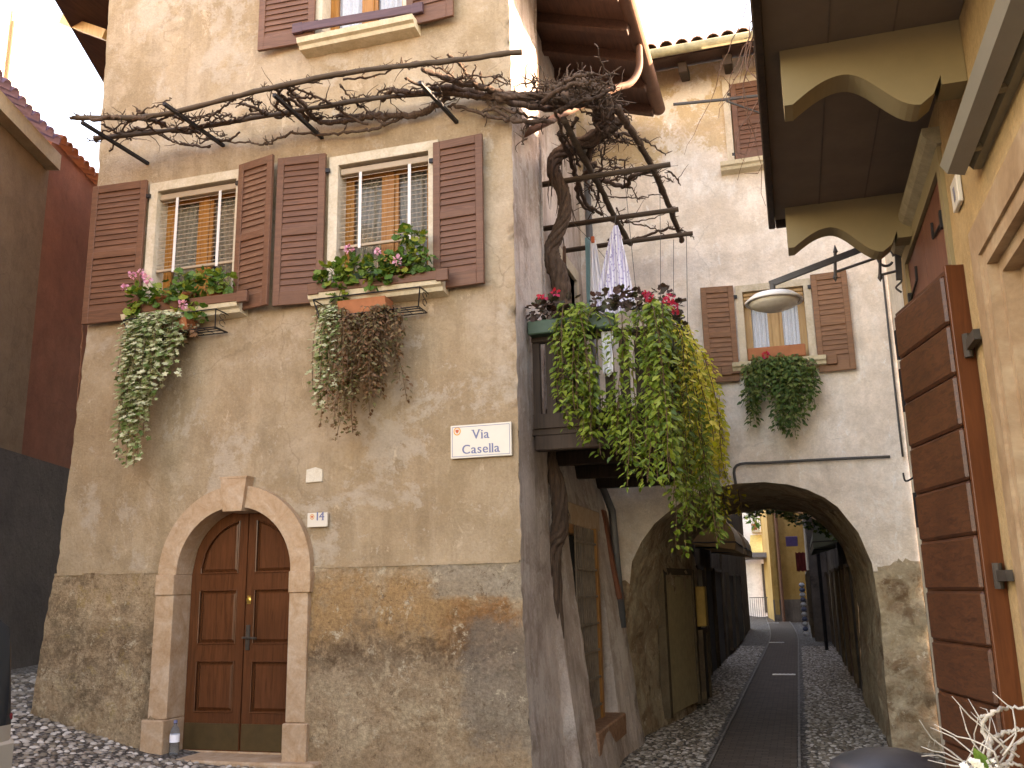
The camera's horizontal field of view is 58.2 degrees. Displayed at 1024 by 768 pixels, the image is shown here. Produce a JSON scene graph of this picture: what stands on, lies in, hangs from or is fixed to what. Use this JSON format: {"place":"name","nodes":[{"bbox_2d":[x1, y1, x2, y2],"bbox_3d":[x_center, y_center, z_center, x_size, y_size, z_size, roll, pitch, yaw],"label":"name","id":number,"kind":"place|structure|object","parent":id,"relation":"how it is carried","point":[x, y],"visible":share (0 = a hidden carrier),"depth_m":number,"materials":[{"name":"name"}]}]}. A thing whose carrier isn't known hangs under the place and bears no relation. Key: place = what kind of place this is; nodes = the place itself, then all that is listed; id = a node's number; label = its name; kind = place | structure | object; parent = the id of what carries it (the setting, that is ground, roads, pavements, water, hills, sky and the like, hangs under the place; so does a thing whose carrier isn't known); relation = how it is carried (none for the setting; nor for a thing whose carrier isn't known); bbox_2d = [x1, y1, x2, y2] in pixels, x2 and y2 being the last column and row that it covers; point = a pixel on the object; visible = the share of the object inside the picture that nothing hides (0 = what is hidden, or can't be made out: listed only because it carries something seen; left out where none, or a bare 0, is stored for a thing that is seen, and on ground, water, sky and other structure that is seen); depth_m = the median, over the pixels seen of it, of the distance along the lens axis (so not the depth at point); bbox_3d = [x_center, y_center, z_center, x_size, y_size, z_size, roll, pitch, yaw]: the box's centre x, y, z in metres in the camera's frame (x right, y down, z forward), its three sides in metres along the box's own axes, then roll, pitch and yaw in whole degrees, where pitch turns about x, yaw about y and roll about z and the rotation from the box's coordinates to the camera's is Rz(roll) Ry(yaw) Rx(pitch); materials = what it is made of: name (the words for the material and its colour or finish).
{"place":"outdoors","nodes":[
{"label":"outdoors","id":0,"kind":"place"},
{"bbox_2d":[16,0,751,172],"label":"sky","id":1,"kind":"structure","parent":0,"point":[69,80],"materials":[{"name":"white"}]},
{"bbox_2d":[10,616,944,767],"bbox_3d":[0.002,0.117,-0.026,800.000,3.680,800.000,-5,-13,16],"label":"ground","id":2,"kind":"structure","parent":0,"point":[758,633],"depth_m":11.09,"materials":[{"name":"grey stone"}]},
{"bbox_2d":[0,620,13,767],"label":"parked car","id":3,"kind":"object","parent":2,"relation":"on","point":[6,742],"visible":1,"depth_m":4.80,"materials":[{"name":"silver metal"}]},
{"bbox_2d":[0,0,43,110],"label":"pale tower house","id":4,"kind":"structure","parent":2,"relation":"on","point":[21,43],"depth_m":19.18,"materials":[{"name":"beige paint"}]},
{"bbox_2d":[0,70,60,624],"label":"brown house","id":5,"kind":"structure","parent":2,"relation":"on","point":[30,156],"depth_m":12.43,"materials":[{"name":"paint"}]},
{"bbox_2d":[76,307,83,419],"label":"creeper stem","id":6,"kind":"object","parent":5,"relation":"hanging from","point":[80,365],"visible":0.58,"depth_m":10.15,"materials":[{"name":"brown plant"}]},
{"bbox_2d":[7,133,98,669],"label":"red house","id":7,"kind":"structure","parent":2,"relation":"on","point":[49,425],"depth_m":13.49,"materials":[{"name":"paint"}]},
{"bbox_2d":[11,672,275,767],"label":"cobblestones","id":8,"kind":"structure","parent":2,"relation":"on","point":[95,745],"depth_m":8.53,"materials":[{"name":"grey stone"}]},
{"bbox_2d":[30,0,693,767],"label":"corner house","id":9,"kind":"structure","parent":2,"relation":"on","point":[218,598],"depth_m":9.24,"materials":[{"name":"paint"}]},
{"bbox_2d":[169,720,179,755],"bbox_3d":[-3.202,3.360,8.735,0.093,0.320,0.093,-5,-13,16],"label":"water bottle","id":10,"kind":"object","parent":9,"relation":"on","point":[174,740],"visible":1,"depth_m":8.70,"materials":[{"name":"clear plastic"}]},
{"bbox_2d":[123,308,228,339],"bbox_3d":[-3.490,-0.604,9.580,1.131,0.183,0.293,-5,-13,16],"label":"flower rack","id":11,"kind":"object","parent":9,"relation":"attached to","point":[204,328],"visible":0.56,"depth_m":9.45,"materials":[{"name":"black metal"}]},
{"bbox_2d":[152,317,197,332],"bbox_3d":[-3.557,-0.588,9.598,0.498,0.130,0.200,-5,-13,16],"label":"trough","id":12,"kind":"object","parent":11,"relation":"in","point":[186,321],"visible":0.29,"depth_m":9.48,"materials":[{"name":"ceramic"}]},
{"bbox_2d":[109,310,199,467],"bbox_3d":[-3.672,0.011,9.310,1.066,1.724,0.600,-5,-13,16],"label":"trailing plant","id":13,"kind":"object","parent":12,"relation":"in","point":[140,359],"visible":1,"depth_m":9.28,"materials":[{"name":"green plant"}]},
{"bbox_2d":[121,265,237,323],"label":"geranium","id":14,"kind":"object","parent":11,"relation":"in","point":[190,291],"visible":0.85,"depth_m":9.60,"materials":[{"name":"plant"}]},
{"bbox_2d":[120,169,248,324],"bbox_3d":[-3.316,-1.416,10.099,1.533,1.896,0.860,-5,-13,16],"label":"window","id":15,"kind":"structure","parent":9,"relation":"in","point":[191,225],"depth_m":10.12,"materials":[{"name":"beige stone"}]},
{"bbox_2d":[183,512,301,754],"bbox_3d":[-2.625,2.389,9.044,1.290,2.330,0.161,-5,-13,16],"label":"door","id":16,"kind":"structure","parent":9,"relation":"in","point":[235,696],"depth_m":9.03,"materials":[{"name":"brown wood"}]},
{"bbox_2d":[74,49,521,164],"bbox_3d":[-2.185,-2.742,9.312,4.859,0.276,1.017,-5,-13,16],"label":"trellis","id":17,"kind":"object","parent":9,"relation":"attached to","point":[290,110],"visible":0.98,"depth_m":9.24,"materials":[{"name":"black metal"}]},
{"bbox_2d":[307,512,327,526],"bbox_3d":[-1.861,1.298,8.816,0.214,0.143,0.027,-5,-13,16],"label":"house number","id":18,"kind":"object","parent":9,"relation":"attached to","point":[317,519],"visible":1,"depth_m":8.80,"materials":[{"name":"white ceramic"}]},
{"bbox_2d":[292,0,423,58],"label":"window","id":19,"kind":"structure","parent":9,"relation":"in","point":[339,25],"depth_m":9.78,"materials":[{"name":"beige stone"}]},
{"bbox_2d":[313,286,428,322],"bbox_3d":[-1.365,-0.759,8.953,1.137,0.183,0.293,-5,-13,16],"label":"flower rack","id":20,"kind":"object","parent":9,"relation":"attached to","point":[393,309],"visible":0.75,"depth_m":8.86,"materials":[{"name":"black metal"}]},
{"bbox_2d":[305,303,412,439],"bbox_3d":[-1.502,-0.154,8.729,1.129,1.413,0.546,-5,-13,16],"label":"trailing plant","id":21,"kind":"object","parent":20,"relation":"hanging from","point":[333,327],"visible":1,"depth_m":8.68,"materials":[{"name":"brown plant"}]},
{"bbox_2d":[337,296,392,316],"bbox_3d":[-1.431,-0.744,8.971,0.504,0.130,0.200,-5,-13,16],"label":"trough","id":22,"kind":"object","parent":20,"relation":"in","point":[352,305],"visible":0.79,"depth_m":8.90,"materials":[{"name":"ceramic"}]},
{"bbox_2d":[312,223,438,302],"bbox_3d":[-1.345,-1.153,9.025,1.309,0.763,0.386,-5,-13,16],"label":"geranium","id":23,"kind":"object","parent":22,"relation":"in","point":[386,270],"visible":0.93,"depth_m":8.95,"materials":[{"name":"plant"}]},
{"bbox_2d":[307,139,448,310],"bbox_3d":[-1.213,-1.562,9.477,1.492,1.879,0.860,-5,-13,16],"label":"window","id":24,"kind":"structure","parent":9,"relation":"in","point":[372,193],"depth_m":9.47,"materials":[{"name":"beige stone"}]},
{"bbox_2d":[69,43,693,638],"bbox_3d":[-0.977,0.383,10.570,6.258,6.462,5.392,-5,-13,16],"label":"grape vine","id":25,"kind":"object","parent":9,"relation":"attached to","point":[593,93],"visible":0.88,"depth_m":9.39,"materials":[{"name":"brown plant"}]},
{"bbox_2d":[660,222,660,295],"bbox_3d":[1.764,-1.643,10.934,0.068,1.273,0.007,-5,-13,16],"label":"wire","id":26,"kind":"object","parent":25,"relation":"hanging from","point":[660,254],"visible":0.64,"depth_m":10.91,"materials":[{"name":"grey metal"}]},
{"bbox_2d":[673,240,673,293],"bbox_3d":[1.902,-1.363,10.829,0.048,0.710,0.007,-5,-13,16],"label":"wire","id":27,"kind":"object","parent":25,"relation":"hanging from","point":[673,266],"visible":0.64,"depth_m":10.83,"materials":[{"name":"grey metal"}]},
{"bbox_2d":[686,236,687,326],"bbox_3d":[2.042,-1.063,10.721,0.074,1.409,0.007,-5,-13,16],"label":"wire","id":28,"kind":"object","parent":25,"relation":"hanging from","point":[687,293],"visible":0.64,"depth_m":10.72,"materials":[{"name":"grey metal"}]},
{"bbox_2d":[451,422,511,458],"bbox_3d":[-0.285,0.522,8.493,0.593,0.311,0.027,-5,-13,16],"label":"street sign","id":29,"kind":"object","parent":9,"relation":"attached to","point":[482,440],"visible":1,"depth_m":8.48,"materials":[{"name":"white ceramic"}]},
{"bbox_2d":[559,247,579,410],"bbox_3d":[0.712,-0.283,12.087,0.195,2.810,1.060,-5,-13,16],"label":"balcony door","id":30,"kind":"structure","parent":9,"relation":"in","point":[571,270],"depth_m":12.61,"materials":[{"name":"stone"}]},
{"bbox_2d":[547,301,625,459],"bbox_3d":[0.701,-0.064,8.602,0.725,1.533,0.552,-5,-13,16],"label":"hanging creeper","id":31,"kind":"object","parent":9,"relation":"hanging from","point":[587,390],"visible":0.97,"depth_m":8.55,"materials":[{"name":"green plant"}]},
{"bbox_2d":[525,284,655,337],"bbox_3d":[0.733,-0.720,8.866,1.336,0.434,0.330,-5,-13,16],"label":"flower box","id":32,"kind":"object","parent":9,"relation":"attached to","point":[536,328],"visible":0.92,"depth_m":8.84,"materials":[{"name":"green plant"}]},
{"bbox_2d":[568,502,626,756],"bbox_3d":[0.903,2.718,10.492,0.418,2.630,1.850,-5,-13,16],"label":"window","id":33,"kind":"structure","parent":9,"relation":"in","point":[584,523],"depth_m":10.47,"materials":[{"name":"brown wood"}]},
{"bbox_2d":[601,330,613,376],"bbox_3d":[0.915,-0.286,8.760,0.121,0.446,0.047,-5,-13,16],"label":"cloth","id":34,"kind":"object","parent":9,"relation":"hanging from","point":[609,364],"visible":0.69,"depth_m":8.76,"materials":[{"name":"white fabric"}]},
{"bbox_2d":[542,116,692,313],"bbox_3d":[1.156,-1.845,10.938,1.744,0.858,4.078,-5,-13,16],"label":"pergola","id":35,"kind":"object","parent":9,"relation":"attached to","point":[593,176],"visible":0.84,"depth_m":10.84,"materials":[{"name":"brown wood"}]},
{"bbox_2d":[576,209,616,257],"bbox_3d":[1.113,-1.816,10.921,0.511,0.289,1.620,-7,-14,24],"label":"clothesline","id":36,"kind":"object","parent":35,"relation":"hanging from","point":[589,239],"visible":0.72,"depth_m":10.85,"materials":[{"name":"grey metal"}]},
{"bbox_2d":[585,237,589,311],"bbox_3d":[0.924,-1.313,11.120,0.071,0.970,0.057,-5,-13,16],"label":"cloth","id":37,"kind":"object","parent":36,"relation":"hanging from","point":[587,248],"visible":0.84,"depth_m":11.12,"materials":[{"name":"fabric"}]},
{"bbox_2d":[590,241,600,307],"bbox_3d":[1.010,-1.298,10.982,0.186,0.883,0.095,-5,-13,16],"label":"cloth","id":38,"kind":"object","parent":36,"relation":"hanging from","point":[595,273],"visible":0.67,"depth_m":11.00,"materials":[{"name":"white fabric"}]},
{"bbox_2d":[595,225,635,313],"bbox_3d":[1.126,-1.264,10.336,0.539,1.053,0.100,-8,-14,29],"label":"cloth","id":39,"kind":"object","parent":36,"relation":"hanging from","point":[615,270],"visible":0.73,"depth_m":10.33,"materials":[{"name":"white fabric"}]},
{"bbox_2d":[625,188,638,315],"bbox_3d":[1.430,-1.703,11.050,0.091,1.847,0.007,-5,-13,16],"label":"wire","id":40,"kind":"object","parent":35,"relation":"hanging from","point":[631,244],"visible":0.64,"depth_m":11.04,"materials":[{"name":"grey metal"}]},
{"bbox_2d":[603,298,728,558],"bbox_3d":[1.574,0.414,9.128,0.786,2.577,2.473,-7,-14,25],"label":"hanging creeper","id":41,"kind":"object","parent":9,"relation":"hanging from","point":[654,322],"visible":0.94,"depth_m":8.43,"materials":[{"name":"green plant"}]},
{"bbox_2d":[647,283,689,375],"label":"hanging plant","id":42,"kind":"object","parent":9,"relation":"attached to","point":[676,313],"visible":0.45,"depth_m":9.55,"materials":[{"name":"green plant"}]},
{"bbox_2d":[670,315,748,538],"bbox_3d":[2.445,0.675,11.572,0.811,2.522,5.363,-5,-13,16],"label":"hanging creeper","id":43,"kind":"object","parent":9,"relation":"hanging from","point":[705,387],"visible":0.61,"depth_m":10.29,"materials":[{"name":"green plant"}]},
{"bbox_2d":[518,471,727,674],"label":"shop house","id":44,"kind":"structure","parent":2,"relation":"on","point":[707,563],"depth_m":22.08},
{"bbox_2d":[696,565,707,628],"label":"shop door","id":45,"kind":"structure","parent":44,"relation":"in","point":[701,579],"depth_m":19.75,"materials":[{"name":"wood"}]},
{"bbox_2d":[704,567,718,674],"bbox_3d":[4.596,5.433,21.294,0.100,2.330,1.860,-5,-13,16],"label":"shop door","id":46,"kind":"structure","parent":44,"relation":"in","point":[708,572],"depth_m":21.48,"materials":[{"name":"brown wood"}]},
{"bbox_2d":[692,520,743,553],"bbox_3d":[3.984,2.910,18.236,1.014,0.860,2.630,-5,-13,16],"label":"awning","id":47,"kind":"object","parent":44,"relation":"attached to","point":[732,544],"visible":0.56,"depth_m":16.98,"materials":[{"name":"brown fabric"}]},
{"bbox_2d":[713,568,727,665],"bbox_3d":[5.337,5.952,23.678,0.100,2.330,2.360,-5,-13,16],"label":"shop door","id":48,"kind":"structure","parent":44,"relation":"in","point":[717,573],"depth_m":23.82,"materials":[{"name":"brown wood"}]},
{"bbox_2d":[705,529,751,557],"bbox_3d":[5.088,3.674,21.791,1.014,0.840,2.830,-5,-13,16],"label":"awning","id":49,"kind":"object","parent":44,"relation":"attached to","point":[747,549],"visible":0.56,"depth_m":22.08,"materials":[{"name":"beige fabric"}]},
{"bbox_2d":[512,27,941,752],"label":"arch house","id":50,"kind":"structure","parent":2,"relation":"on","point":[838,465],"depth_m":12.49,"materials":[{"name":"paint"}]},
{"bbox_2d":[695,586,708,626],"bbox_3d":[3.166,3.744,15.501,0.220,0.650,0.350,-5,-13,16],"label":"wall box","id":51,"kind":"object","parent":50,"relation":"attached to","point":[701,605],"visible":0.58,"depth_m":15.34,"materials":[{"name":"yellow metal"}]},
{"bbox_2d":[673,94,758,113],"bbox_3d":[2.945,-3.930,12.771,1.460,0.342,0.137,1,-13,-11],"label":"rod bracket","id":52,"kind":"object","parent":50,"relation":"attached to","point":[713,100],"visible":0.71,"depth_m":12.71,"materials":[{"name":"grey metal"}]},
{"bbox_2d":[720,74,763,175],"bbox_3d":[3.635,-3.664,13.129,1.350,1.694,0.830,-5,-13,16],"label":"window","id":53,"kind":"structure","parent":50,"relation":"in","point":[732,166],"depth_m":12.99,"materials":[{"name":"beige stone"}]},
{"bbox_2d":[721,278,836,375],"bbox_3d":[3.530,-0.757,12.341,1.461,1.253,0.479,-5,-13,16],"label":"window","id":54,"kind":"structure","parent":50,"relation":"in","point":[795,325],"depth_m":12.44,"materials":[{"name":"beige stone"}]},
{"bbox_2d":[737,344,823,438],"bbox_3d":[3.449,0.102,11.841,1.097,1.282,0.552,-5,-13,16],"label":"trailing plant","id":55,"kind":"object","parent":50,"relation":"hanging from","point":[796,371],"visible":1,"depth_m":11.81,"materials":[{"name":"green plant"}]},
{"bbox_2d":[744,509,834,540],"bbox_3d":[5.008,2.417,16.193,1.973,0.842,0.400,-5,-13,16],"label":"ivy fringe","id":56,"kind":"object","parent":50,"relation":"hanging from","point":[793,517],"visible":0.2,"depth_m":16.16,"materials":[{"name":"green plant"}]},
{"bbox_2d":[719,513,749,656],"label":"narrow house","id":57,"kind":"structure","parent":2,"relation":"on","point":[736,601],"depth_m":29.45,"materials":[{"name":"grey paint"}]},
{"bbox_2d":[725,572,738,649],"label":"shop door","id":58,"kind":"structure","parent":57,"relation":"in","point":[730,590],"depth_m":27.26,"materials":[{"name":"brown wood"}]},
{"bbox_2d":[733,574,744,643],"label":"shop door","id":59,"kind":"structure","parent":57,"relation":"in","point":[737,577],"depth_m":30.82,"materials":[{"name":"brown wood"}]},
{"bbox_2d":[742,513,767,616],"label":"white house","id":60,"kind":"structure","parent":2,"relation":"on","point":[755,578],"depth_m":48.31,"materials":[{"name":"paint"}]},
{"bbox_2d":[743,513,760,530],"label":"potted plant","id":61,"kind":"object","parent":60,"relation":"on","point":[756,525],"visible":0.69,"depth_m":47.98,"materials":[{"name":"green plant"}]},
{"bbox_2d":[745,552,766,559],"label":"porch roof","id":62,"kind":"structure","parent":60,"relation":"attached to","point":[759,555],"depth_m":44.32,"materials":[{"name":"grey concrete"}]},
{"bbox_2d":[750,535,762,552],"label":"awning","id":63,"kind":"object","parent":60,"relation":"attached to","point":[756,543],"visible":0.25,"depth_m":48.22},
{"bbox_2d":[761,564,766,612],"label":"door","id":64,"kind":"structure","parent":60,"relation":"in","point":[763,575],"depth_m":48.10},
{"bbox_2d":[749,597,767,617],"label":"railing","id":65,"kind":"object","parent":2,"relation":"on","point":[758,604],"visible":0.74,"depth_m":45.75,"materials":[{"name":"grey metal"}]},
{"bbox_2d":[620,645,945,767],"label":"cobblestones","id":66,"kind":"structure","parent":2,"relation":"on","point":[732,661],"depth_m":13.84,"materials":[{"name":"grey stone"}]},
{"bbox_2d":[814,525,828,649],"bbox_3d":[8.717,5.066,26.136,0.314,4.800,0.314,-11,-16,38],"label":"drainpipe","id":67,"kind":"object","parent":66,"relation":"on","point":[822,602],"visible":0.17,"depth_m":25.86,"materials":[{"name":"black metal"}]},
{"bbox_2d":[760,510,808,621],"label":"yellow house","id":68,"kind":"structure","parent":2,"relation":"on","point":[784,577],"depth_m":41.48,"materials":[{"name":"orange paint"}]},
{"bbox_2d":[785,536,797,545],"bbox_3d":[8.625,4.851,28.372,0.350,0.300,0.040,-5,-13,16],"label":"shop sign","id":69,"kind":"object","parent":68,"relation":"attached to","point":[791,540],"visible":1,"depth_m":28.35,"materials":[{"name":"metal"}]},
{"bbox_2d":[795,552,806,571],"bbox_3d":[8.606,5.296,27.406,0.280,0.590,0.056,-5,-13,16],"label":"banner","id":70,"kind":"object","parent":68,"relation":"attached to","point":[800,562],"visible":1,"depth_m":27.41,"materials":[{"name":"red fabric"}]},
{"bbox_2d":[799,583,808,635],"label":"display column","id":71,"kind":"structure","parent":2,"relation":"on","point":[802,594],"depth_m":31.05,"materials":[{"name":"ceramic"}]},
{"bbox_2d":[802,518,831,640],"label":"wall","id":72,"kind":"structure","parent":2,"relation":"on","point":[813,601],"depth_m":31.68,"materials":[{"name":"grey paint"}]},
{"bbox_2d":[805,572,810,629],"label":"shop door","id":73,"kind":"structure","parent":72,"relation":"in","point":[805,572],"depth_m":38.91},
{"bbox_2d":[806,570,814,636],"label":"shop door","id":74,"kind":"structure","parent":72,"relation":"in","point":[807,573],"depth_m":32.07,"materials":[{"name":"grey wood"}]},
{"bbox_2d":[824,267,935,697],"bbox_3d":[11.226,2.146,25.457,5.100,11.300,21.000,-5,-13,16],"label":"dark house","id":75,"kind":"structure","parent":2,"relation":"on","point":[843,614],"depth_m":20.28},
{"bbox_2d":[810,526,837,555],"bbox_3d":[7.048,3.388,20.763,0.635,0.810,4.730,-5,-13,16],"label":"awning","id":76,"kind":"object","parent":75,"relation":"attached to","point":[820,543],"visible":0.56,"depth_m":18.60,"materials":[{"name":"grey fabric"}]},
{"bbox_2d":[824,572,832,643],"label":"shop door","id":77,"kind":"structure","parent":75,"relation":"in","point":[825,573],"depth_m":29.91,"materials":[{"name":"brown wood"}]},
{"bbox_2d":[827,570,837,651],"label":"shop door","id":78,"kind":"structure","parent":75,"relation":"in","point":[828,572],"depth_m":27.97,"materials":[{"name":"brown wood"}]},
{"bbox_2d":[831,568,843,662],"bbox_3d":[8.552,6.009,24.110,0.100,2.280,2.660,-5,-13,16],"label":"shop door","id":79,"kind":"structure","parent":75,"relation":"in","point":[833,572],"depth_m":24.58,"materials":[{"name":"brown wood"}]},
{"bbox_2d":[835,566,849,671],"bbox_3d":[7.651,5.378,21.212,0.100,2.280,1.860,-5,-13,16],"label":"shop door","id":80,"kind":"structure","parent":75,"relation":"in","point":[838,575],"depth_m":21.68,"materials":[{"name":"brown wood"}]},
{"bbox_2d":[840,564,856,682],"bbox_3d":[6.939,4.879,18.921,0.100,2.280,1.560,-5,-13,16],"label":"shop door","id":81,"kind":"structure","parent":75,"relation":"in","point":[842,567],"depth_m":19.23,"materials":[{"name":"brown wood"}]},
{"bbox_2d":[845,563,863,697],"bbox_3d":[6.212,4.370,16.584,0.100,2.280,1.760,-5,-13,16],"label":"shop door","id":82,"kind":"structure","parent":75,"relation":"in","point":[853,606],"depth_m":17.00,"materials":[{"name":"brown wood"}]},
{"bbox_2d":[750,0,1023,767],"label":"yellow house","id":83,"kind":"structure","parent":2,"relation":"on","point":[859,102],"depth_m":4.58,"materials":[{"name":"paint"}]},
{"bbox_2d":[684,0,765,205],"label":"bare creeper","id":84,"kind":"object","parent":83,"relation":"hanging from","point":[747,69],"visible":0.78,"depth_m":6.09,"materials":[{"name":"brown plant"}]},
{"bbox_2d":[745,245,902,312],"bbox_3d":[2.347,-0.840,6.941,1.176,0.518,0.430,-5,-13,16],"label":"street lamp","id":85,"kind":"object","parent":83,"relation":"attached to","point":[773,299],"visible":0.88,"depth_m":6.90,"materials":[{"name":"grey metal"}]},
{"bbox_2d":[891,126,955,302],"bbox_3d":[2.703,0.132,5.620,0.290,2.792,1.891,-5,-13,16],"label":"window","id":86,"kind":"structure","parent":83,"relation":"in","point":[934,249],"depth_m":5.54,"materials":[{"name":"brown wood"}]},
{"bbox_2d":[950,175,963,212],"bbox_3d":[2.257,-0.969,4.672,0.027,0.150,0.170,-5,-13,16],"label":"house number","id":87,"kind":"object","parent":83,"relation":"attached to","point":[956,190],"visible":0.91,"depth_m":4.62,"materials":[{"name":"white ceramic"}]},
{"bbox_2d":[894,264,1023,767],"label":"door leaf","id":88,"kind":"structure","parent":83,"relation":"in","point":[966,577],"depth_m":4.70,"materials":[{"name":"brown wood"}]},
{"bbox_2d":[940,0,1023,174],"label":"strip lamp","id":89,"kind":"object","parent":83,"relation":"attached to","point":[996,75],"visible":1,"depth_m":3.50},
{"bbox_2d":[968,120,1023,641],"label":"doorway","id":90,"kind":"structure","parent":83,"relation":"in","point":[996,235],"depth_m":4.02,"materials":[{"name":"beige paint"}]},
{"bbox_2d":[885,252,944,754],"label":"cream house","id":91,"kind":"structure","parent":2,"relation":"on","point":[896,300],"depth_m":11.23,"materials":[{"name":"paint"}]},
{"bbox_2d":[919,692,1023,767],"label":"potted shrub","id":92,"kind":"object","parent":2,"relation":"on","point":[980,759],"visible":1,"depth_m":2.30,"materials":[{"name":"white plant"}]},
{"bbox_2d":[710,616,797,767],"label":"road","id":93,"kind":"structure","parent":0,"point":[761,732],"depth_m":13.66,"materials":[{"name":"grey asphalt"}]},
{"bbox_2d":[706,616,800,767],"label":"kerb strip","id":94,"kind":"object","parent":93,"relation":"on","point":[724,734],"visible":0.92,"depth_m":13.59,"materials":[{"name":"stone"}]},
{"bbox_2d":[829,747,944,767],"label":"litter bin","id":95,"kind":"object","parent":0,"point":[879,757],"visible":0.98,"depth_m":3.44,"materials":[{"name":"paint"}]}
]}

